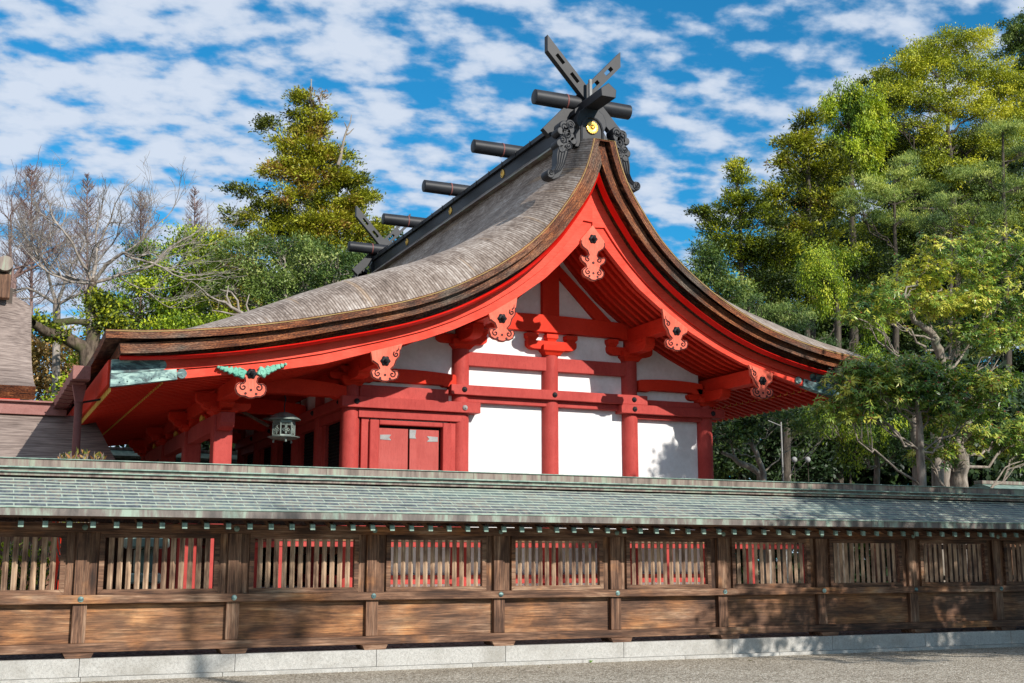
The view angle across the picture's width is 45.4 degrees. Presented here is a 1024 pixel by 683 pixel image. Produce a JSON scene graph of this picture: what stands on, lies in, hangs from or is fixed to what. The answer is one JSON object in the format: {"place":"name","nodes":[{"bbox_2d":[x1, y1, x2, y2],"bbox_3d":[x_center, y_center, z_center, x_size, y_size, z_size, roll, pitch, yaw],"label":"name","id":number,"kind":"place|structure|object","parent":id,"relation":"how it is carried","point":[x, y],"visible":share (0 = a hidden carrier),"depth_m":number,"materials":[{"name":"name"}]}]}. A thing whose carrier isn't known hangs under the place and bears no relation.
{"place":"outdoors","nodes":[
{"label":"outdoors","id":0,"kind":"place"},
{"bbox_2d":[0,538,50,589],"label":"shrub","id":1,"kind":"object","parent":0,"point":[28,569],"visible":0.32,"depth_m":18.62,"materials":[{"name":"green plant"}]},
{"bbox_2d":[0,0,1023,559],"label":"sky","id":2,"kind":"structure","parent":0,"point":[97,86],"materials":[{"name":"blue"}]},
{"bbox_2d":[62,647,1023,682],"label":"gravel forecourt","id":3,"kind":"structure","parent":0,"point":[989,665],"depth_m":17.87,"materials":[{"name":"beige gravel"}]},
{"bbox_2d":[0,630,1023,682],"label":"stone base","id":4,"kind":"object","parent":3,"relation":"on","point":[117,668],"visible":0.86,"depth_m":18.82,"materials":[{"name":"stone"}]},
{"bbox_2d":[0,457,1023,658],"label":"shrine fence","id":5,"kind":"object","parent":4,"relation":"on","point":[80,613],"visible":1,"depth_m":19.16,"materials":[{"name":"brown wood"}]},
{"bbox_2d":[0,531,67,595],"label":"window frame","id":6,"kind":"structure","parent":5,"relation":"in","point":[6,534],"depth_m":16.77,"materials":[{"name":"brown wood"}]},
{"bbox_2d":[97,532,219,594],"bbox_3d":[-5.029,3.168,17.464,1.664,0.860,0.090,5,-11,-24],"label":"window frame","id":7,"kind":"structure","parent":5,"relation":"in","point":[103,535],"depth_m":17.43,"materials":[{"name":"brown wood"}]},
{"bbox_2d":[248,534,358,592],"bbox_3d":[-3.107,3.319,18.306,1.664,0.860,0.090,5,-11,-24],"label":"window frame","id":8,"kind":"structure","parent":5,"relation":"in","point":[355,574],"depth_m":18.27,"materials":[{"name":"brown wood"}]},
{"bbox_2d":[385,535,485,591],"bbox_3d":[-1.185,3.470,19.149,1.664,0.860,0.090,5,-11,-24],"label":"window frame","id":9,"kind":"structure","parent":5,"relation":"in","point":[482,587],"depth_m":19.12,"materials":[{"name":"brown wood"}]},
{"bbox_2d":[510,536,603,589],"bbox_3d":[0.737,3.622,19.991,1.664,0.860,0.090,5,-11,-24],"label":"window frame","id":10,"kind":"structure","parent":5,"relation":"in","point":[600,579],"depth_m":19.96,"materials":[{"name":"brown wood"}]},
{"bbox_2d":[625,537,711,588],"bbox_3d":[2.659,3.773,20.833,1.664,0.860,0.090,5,-11,-24],"label":"window frame","id":11,"kind":"structure","parent":5,"relation":"in","point":[707,548],"depth_m":20.80,"materials":[{"name":"brown wood"}]},
{"bbox_2d":[730,538,810,587],"bbox_3d":[4.582,3.924,21.676,1.664,0.860,0.090,5,-11,-24],"label":"window frame","id":12,"kind":"structure","parent":5,"relation":"in","point":[806,544],"depth_m":21.65,"materials":[{"name":"brown wood"}]},
{"bbox_2d":[827,539,903,586],"bbox_3d":[6.504,4.076,22.518,1.664,0.860,0.090,5,-11,-24],"label":"window frame","id":13,"kind":"structure","parent":5,"relation":"in","point":[897,546],"depth_m":22.49,"materials":[{"name":"brown wood"}]},
{"bbox_2d":[918,540,988,585],"bbox_3d":[8.426,4.227,23.360,1.664,0.860,0.090,5,-11,-24],"label":"window frame","id":14,"kind":"structure","parent":5,"relation":"in","point":[982,555],"depth_m":23.33,"materials":[{"name":"brown wood"}]},
{"bbox_2d":[1001,540,1023,584],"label":"window frame","id":15,"kind":"structure","parent":5,"relation":"in","point":[1008,580],"depth_m":23.93,"materials":[{"name":"brown wood"}]},
{"bbox_2d":[791,457,799,582],"bbox_3d":[8.293,5.539,35.565,0.170,4.372,0.166,5,-11,-24],"label":"globe lamp","id":16,"kind":"object","parent":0,"point":[794,459],"visible":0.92,"depth_m":35.87,"materials":[{"name":"white glass"}]},
{"bbox_2d":[1009,165,1023,176],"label":"forecourt tree","id":17,"kind":"object","parent":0,"point":[1015,170],"visible":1,"depth_m":22.36,"materials":[{"name":"green plant"}]},
{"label":"inner courtyard","id":18,"kind":"structure","parent":0,"visible":0},
{"bbox_2d":[0,255,60,589],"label":"neighbouring hall","id":19,"kind":"structure","parent":18,"relation":"on","point":[16,379],"depth_m":30.92,"materials":[{"name":"grey"}]},
{"bbox_2d":[0,149,94,296],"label":"bare tree","id":20,"kind":"object","parent":18,"relation":"on","point":[19,272],"visible":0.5,"depth_m":45.37,"materials":[{"name":"grey plant"}]},
{"bbox_2d":[0,200,109,400],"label":"bare tree","id":21,"kind":"object","parent":18,"relation":"on","point":[56,302],"visible":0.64,"depth_m":41.98,"materials":[{"name":"grey plant"}]},
{"bbox_2d":[0,399,114,589],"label":"connecting roof","id":22,"kind":"structure","parent":18,"relation":"on","point":[35,429],"depth_m":27.04,"materials":[{"name":"grey"}]},
{"bbox_2d":[31,321,100,400],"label":"autumn tree","id":23,"kind":"object","parent":18,"relation":"on","point":[42,377],"visible":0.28,"depth_m":42.95,"materials":[{"name":"green plant"}]},
{"bbox_2d":[36,341,99,400],"bbox_3d":[-13.610,3.996,38.694,3.037,8.636,2.296,5,-11,-24],"label":"evergreen tree","id":24,"kind":"object","parent":18,"relation":"on","point":[62,379],"visible":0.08,"depth_m":38.90,"materials":[{"name":"green plant"}]},
{"bbox_2d":[31,278,136,365],"bbox_3d":[-13.522,2.979,37.589,3.487,10.257,1.528,5,-11,-27],"label":"mossy tree","id":25,"kind":"object","parent":18,"relation":"on","point":[97,302],"visible":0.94,"depth_m":38.25,"materials":[{"name":"green plant"}]},
{"bbox_2d":[0,152,251,333],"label":"bare tree","id":26,"kind":"object","parent":18,"relation":"on","point":[69,278],"visible":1,"depth_m":38.88,"materials":[{"name":"grey plant"}]},
{"bbox_2d":[123,538,169,588],"bbox_3d":[-5.876,4.003,19.533,0.720,1.726,0.720,5,-11,-24],"label":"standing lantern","id":27,"kind":"object","parent":18,"relation":"on","point":[142,562],"visible":0.22,"depth_m":19.44,"materials":[{"name":"grey stone"}]},
{"bbox_2d":[64,218,244,337],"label":"broadleaf tree","id":28,"kind":"object","parent":18,"relation":"on","point":[142,280],"visible":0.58,"depth_m":43.39,"materials":[{"name":"green plant"}]},
{"bbox_2d":[96,447,236,588],"bbox_3d":[-10.493,5.780,38.145,5.800,4.810,1.600,5,-11,-24],"label":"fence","id":29,"kind":"object","parent":18,"relation":"on","point":[123,453],"depth_m":37.33,"materials":[{"name":"wood"}]},
{"bbox_2d":[127,303,254,450],"bbox_3d":[-9.153,3.378,39.792,7.314,10.263,2.942,5,-11,-24],"label":"broadleaf tree","id":30,"kind":"object","parent":18,"relation":"on","point":[170,321],"visible":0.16,"depth_m":39.44,"materials":[{"name":"green plant"}]},
{"bbox_2d":[164,222,265,319],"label":"broadleaf tree","id":31,"kind":"object","parent":18,"relation":"on","point":[222,234],"visible":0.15,"depth_m":50.39,"materials":[{"name":"green plant"}]},
{"bbox_2d":[205,285,249,315],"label":"dead branch tree","id":32,"kind":"object","parent":18,"relation":"on","point":[237,309],"visible":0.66,"depth_m":39.46,"materials":[{"name":"grey plant"}]},
{"bbox_2d":[186,225,366,311],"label":"broadleaf tree","id":33,"kind":"object","parent":18,"relation":"on","point":[309,253],"visible":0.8,"depth_m":42.95,"materials":[{"name":"green plant"}]},
{"bbox_2d":[150,227,402,323],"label":"broadleaf tree","id":34,"kind":"object","parent":18,"relation":"on","point":[314,285],"visible":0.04,"depth_m":55.38,"materials":[{"name":"green plant"}]},
{"bbox_2d":[210,85,399,264],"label":"cedar tree","id":35,"kind":"object","parent":18,"relation":"on","point":[305,170],"visible":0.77,"depth_m":62.95,"materials":[{"name":"green plant"}]},
{"bbox_2d":[334,115,353,197],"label":"dead treetop","id":36,"kind":"object","parent":18,"relation":"on","point":[341,153],"visible":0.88,"depth_m":63.45,"materials":[{"name":"grey wood"}]},
{"bbox_2d":[53,35,865,588],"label":"shrine hall","id":37,"kind":"structure","parent":18,"relation":"on","point":[545,301],"depth_m":27.09,"materials":[{"name":"red wood"}]},
{"bbox_2d":[241,411,269,426],"bbox_3d":[-5.315,1.570,25.173,0.678,0.412,0.070,-1,-10,4],"label":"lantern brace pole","id":38,"kind":"object","parent":37,"relation":"attached to","point":[256,419],"visible":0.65,"depth_m":25.14,"materials":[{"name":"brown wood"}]},
{"bbox_2d":[267,395,300,443],"bbox_3d":[-4.699,1.595,25.225,0.680,0.988,0.680,5,-11,-24],"label":"hanging lantern","id":39,"kind":"object","parent":37,"relation":"hanging from","point":[285,419],"visible":1,"depth_m":25.05,"materials":[{"name":"grey metal"}]},
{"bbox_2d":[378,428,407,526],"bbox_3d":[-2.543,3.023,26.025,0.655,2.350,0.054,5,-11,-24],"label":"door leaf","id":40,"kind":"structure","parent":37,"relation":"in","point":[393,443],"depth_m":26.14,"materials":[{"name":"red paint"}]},
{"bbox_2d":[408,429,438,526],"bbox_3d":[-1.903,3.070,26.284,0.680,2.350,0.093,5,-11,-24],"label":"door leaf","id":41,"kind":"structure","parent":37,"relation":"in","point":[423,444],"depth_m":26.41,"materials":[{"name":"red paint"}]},
{"bbox_2d":[20,328,1023,583],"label":"undergrowth","id":42,"kind":"object","parent":18,"relation":"on","point":[894,478],"visible":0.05,"depth_m":48.44,"materials":[{"name":"green plant"}]},
{"bbox_2d":[680,232,769,319],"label":"grey leaf tree","id":43,"kind":"object","parent":18,"relation":"on","point":[710,269],"visible":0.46,"depth_m":52.98,"materials":[{"name":"green plant"}]},
{"bbox_2d":[721,445,764,583],"bbox_3d":[7.119,5.491,37.378,1.579,5.207,0.304,5,-11,-24],"label":"leaning limb tree","id":44,"kind":"object","parent":18,"relation":"on","point":[748,466],"visible":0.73,"depth_m":37.57,"materials":[{"name":"brown plant"}]},
{"bbox_2d":[683,155,810,582],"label":"yew tree","id":45,"kind":"object","parent":18,"relation":"on","point":[738,198],"visible":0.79,"depth_m":57.83,"materials":[{"name":"green plant"}]},
{"bbox_2d":[712,405,833,481],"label":"evergreen shrub","id":46,"kind":"object","parent":18,"relation":"on","point":[722,464],"visible":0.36,"depth_m":45.10,"materials":[{"name":"green plant"}]},
{"bbox_2d":[712,404,843,583],"bbox_3d":[8.034,4.814,37.155,5.062,6.474,2.706,5,-11,-24],"label":"broadleaf tree","id":47,"kind":"object","parent":18,"relation":"on","point":[744,429],"visible":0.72,"depth_m":37.16,"materials":[{"name":"green plant"}]},
{"bbox_2d":[768,420,787,582],"bbox_3d":[6.791,4.468,31.185,0.425,4.930,0.044,5,-11,-24],"label":"conductor pole","id":48,"kind":"object","parent":18,"relation":"on","point":[780,425],"visible":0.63,"depth_m":31.52,"materials":[{"name":"grey metal"}]},
{"bbox_2d":[714,250,845,372],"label":"evergreen tree","id":49,"kind":"object","parent":18,"relation":"on","point":[826,326],"visible":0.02,"depth_m":68.46,"materials":[{"name":"green plant"}]},
{"bbox_2d":[736,291,846,582],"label":"pine tree","id":50,"kind":"object","parent":18,"relation":"on","point":[783,314],"visible":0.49,"depth_m":44.18,"materials":[{"name":"green plant"}]},
{"bbox_2d":[805,457,810,481],"bbox_3d":[8.737,5.566,35.761,0.170,4.388,0.166,5,-11,-24],"label":"globe lamp","id":51,"kind":"object","parent":18,"relation":"on","point":[807,459],"visible":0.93,"depth_m":36.07,"materials":[{"name":"white glass"}]},
{"bbox_2d":[751,105,867,339],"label":"cedar tree","id":52,"kind":"object","parent":18,"relation":"on","point":[805,167],"visible":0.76,"depth_m":63.67,"materials":[{"name":"green plant"}]},
{"bbox_2d":[725,224,911,339],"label":"broadleaf tree","id":53,"kind":"object","parent":18,"relation":"on","point":[874,264],"visible":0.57,"depth_m":57.44,"materials":[{"name":"green plant"}]},
{"bbox_2d":[770,397,911,582],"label":"evergreen shrub","id":54,"kind":"object","parent":18,"relation":"on","point":[823,467],"visible":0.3,"depth_m":46.26,"materials":[{"name":"green plant"}]},
{"bbox_2d":[792,235,910,582],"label":"cypress tree","id":55,"kind":"object","parent":18,"relation":"on","point":[827,270],"visible":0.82,"depth_m":48.22,"materials":[{"name":"green plant"}]},
{"bbox_2d":[814,71,899,564],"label":"cedar tree","id":56,"kind":"object","parent":18,"relation":"on","point":[871,133],"visible":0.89,"depth_m":69.49,"materials":[{"name":"green plant"}]},
{"bbox_2d":[798,405,925,484],"bbox_3d":[8.572,4.084,29.907,3.563,5.344,2.042,5,-11,-24],"label":"cypress tree","id":57,"kind":"object","parent":18,"relation":"on","point":[846,442],"visible":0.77,"depth_m":30.08,"materials":[{"name":"green plant"}]},
{"bbox_2d":[797,213,947,396],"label":"evergreen tree","id":58,"kind":"object","parent":18,"relation":"on","point":[907,342],"visible":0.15,"depth_m":73.14,"materials":[{"name":"green plant"}]},
{"bbox_2d":[823,147,956,366],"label":"pine tree","id":59,"kind":"object","parent":18,"relation":"on","point":[878,189],"visible":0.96,"depth_m":60.73,"materials":[{"name":"green plant"}]},
{"bbox_2d":[805,348,1023,580],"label":"red stalked tree","id":60,"kind":"object","parent":18,"relation":"on","point":[900,384],"visible":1,"depth_m":26.85,"materials":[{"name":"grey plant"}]},
{"bbox_2d":[811,65,1023,222],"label":"broadleaf tree","id":61,"kind":"object","parent":18,"relation":"on","point":[903,144],"visible":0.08,"depth_m":79.04,"materials":[{"name":"green plant"}]},
{"bbox_2d":[909,391,926,485],"bbox_3d":[9.879,3.738,29.871,0.532,6.022,0.469,5,-11,-24],"label":"slim trunk tree","id":62,"kind":"object","parent":18,"relation":"on","point":[913,441],"visible":0.11,"depth_m":29.99,"materials":[{"name":"brown plant"}]},
{"bbox_2d":[832,218,1023,486],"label":"broadleaf tree","id":63,"kind":"object","parent":18,"relation":"on","point":[984,295],"visible":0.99,"depth_m":33.29,"materials":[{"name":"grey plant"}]},
{"bbox_2d":[834,141,1023,365],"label":"broadleaf tree","id":64,"kind":"object","parent":18,"relation":"on","point":[934,168],"visible":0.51,"depth_m":67.16,"materials":[{"name":"green plant"}]},
{"bbox_2d":[930,375,944,581],"bbox_3d":[11.000,3.890,31.455,0.833,6.279,0.347,7,-13,-35],"label":"slim trunk tree","id":65,"kind":"object","parent":18,"relation":"on","point":[937,463],"visible":0.06,"depth_m":31.36,"materials":[{"name":"grey plant"}]},
{"bbox_2d":[856,22,1023,360],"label":"tall broadleaf tree","id":66,"kind":"object","parent":18,"relation":"on","point":[924,62],"visible":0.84,"depth_m":77.21,"materials":[{"name":"green plant"}]},
{"bbox_2d":[865,366,1023,480],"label":"evergreen shrub","id":67,"kind":"object","parent":18,"relation":"on","point":[1020,407],"visible":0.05,"depth_m":49.13,"materials":[{"name":"green plant"}]},
{"bbox_2d":[870,532,1022,582],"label":"fence","id":68,"kind":"object","parent":18,"relation":"on","point":[881,573],"visible":0.09,"depth_m":26.10,"materials":[{"name":"brown wood"}]},
{"bbox_2d":[891,114,1023,372],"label":"pine tree","id":69,"kind":"object","parent":18,"relation":"on","point":[1008,128],"visible":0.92,"depth_m":57.92,"materials":[{"name":"green plant"}]},
{"bbox_2d":[897,411,1023,581],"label":"red stalked tree","id":70,"kind":"object","parent":18,"relation":"on","point":[956,454],"visible":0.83,"depth_m":29.32,"materials":[{"name":"grey plant"}]},
{"bbox_2d":[899,198,1023,391],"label":"evergreen tree","id":71,"kind":"object","parent":18,"relation":"on","point":[1018,364],"visible":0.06,"depth_m":79.00,"materials":[{"name":"green plant"}]},
{"bbox_2d":[971,480,1023,565],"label":"side fence","id":72,"kind":"object","parent":18,"relation":"on","point":[1005,485],"visible":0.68,"depth_m":32.12,"materials":[{"name":"green metal"}]},
{"bbox_2d":[988,7,1023,96],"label":"evergreen tree","id":73,"kind":"object","parent":18,"relation":"on","point":[1015,35],"visible":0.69,"depth_m":86.90,"materials":[{"name":"green plant"}]},
{"bbox_3d":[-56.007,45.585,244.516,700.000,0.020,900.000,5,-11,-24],"label":"ground","id":74,"kind":"structure","parent":0,"visible":0},
{"bbox_2d":[0,164,75,399],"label":"bare spire tree","id":75,"kind":"object","parent":74,"relation":"on","point":[29,176],"visible":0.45,"depth_m":71.45,"materials":[{"name":"grey plant"}]},
{"bbox_2d":[46,172,128,336],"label":"bare spire tree","id":76,"kind":"object","parent":74,"relation":"on","point":[88,190],"visible":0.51,"depth_m":75.90,"materials":[{"name":"grey plant"}]},
{"bbox_2d":[106,190,175,317],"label":"bare spire tree","id":77,"kind":"object","parent":74,"relation":"on","point":[143,223],"visible":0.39,"depth_m":79.08,"materials":[{"name":"grey plant"}]},
{"bbox_2d":[177,185,214,268],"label":"bare spire tree","id":78,"kind":"object","parent":74,"relation":"on","point":[195,209],"visible":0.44,"depth_m":82.98,"materials":[{"name":"grey plant"}]},
{"bbox_2d":[0,626,1023,660],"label":"stone chip bed","id":79,"kind":"object","parent":74,"relation":"on","point":[293,649],"visible":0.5,"depth_m":19.62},
{"bbox_2d":[55,446,106,589],"bbox_3d":[-6.727,3.165,18.831,0.782,3.076,0.951,5,-11,-24],"label":"shrub","id":80,"kind":"object","parent":79,"relation":"on","point":[84,456],"visible":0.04,"depth_m":18.90,"materials":[{"name":"green plant"}]},
{"bbox_2d":[772,120,1023,234],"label":"evergreen tree","id":81,"kind":"object","parent":74,"relation":"on","point":[961,199],"visible":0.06,"depth_m":84.33,"materials":[{"name":"green plant"}]}
]}

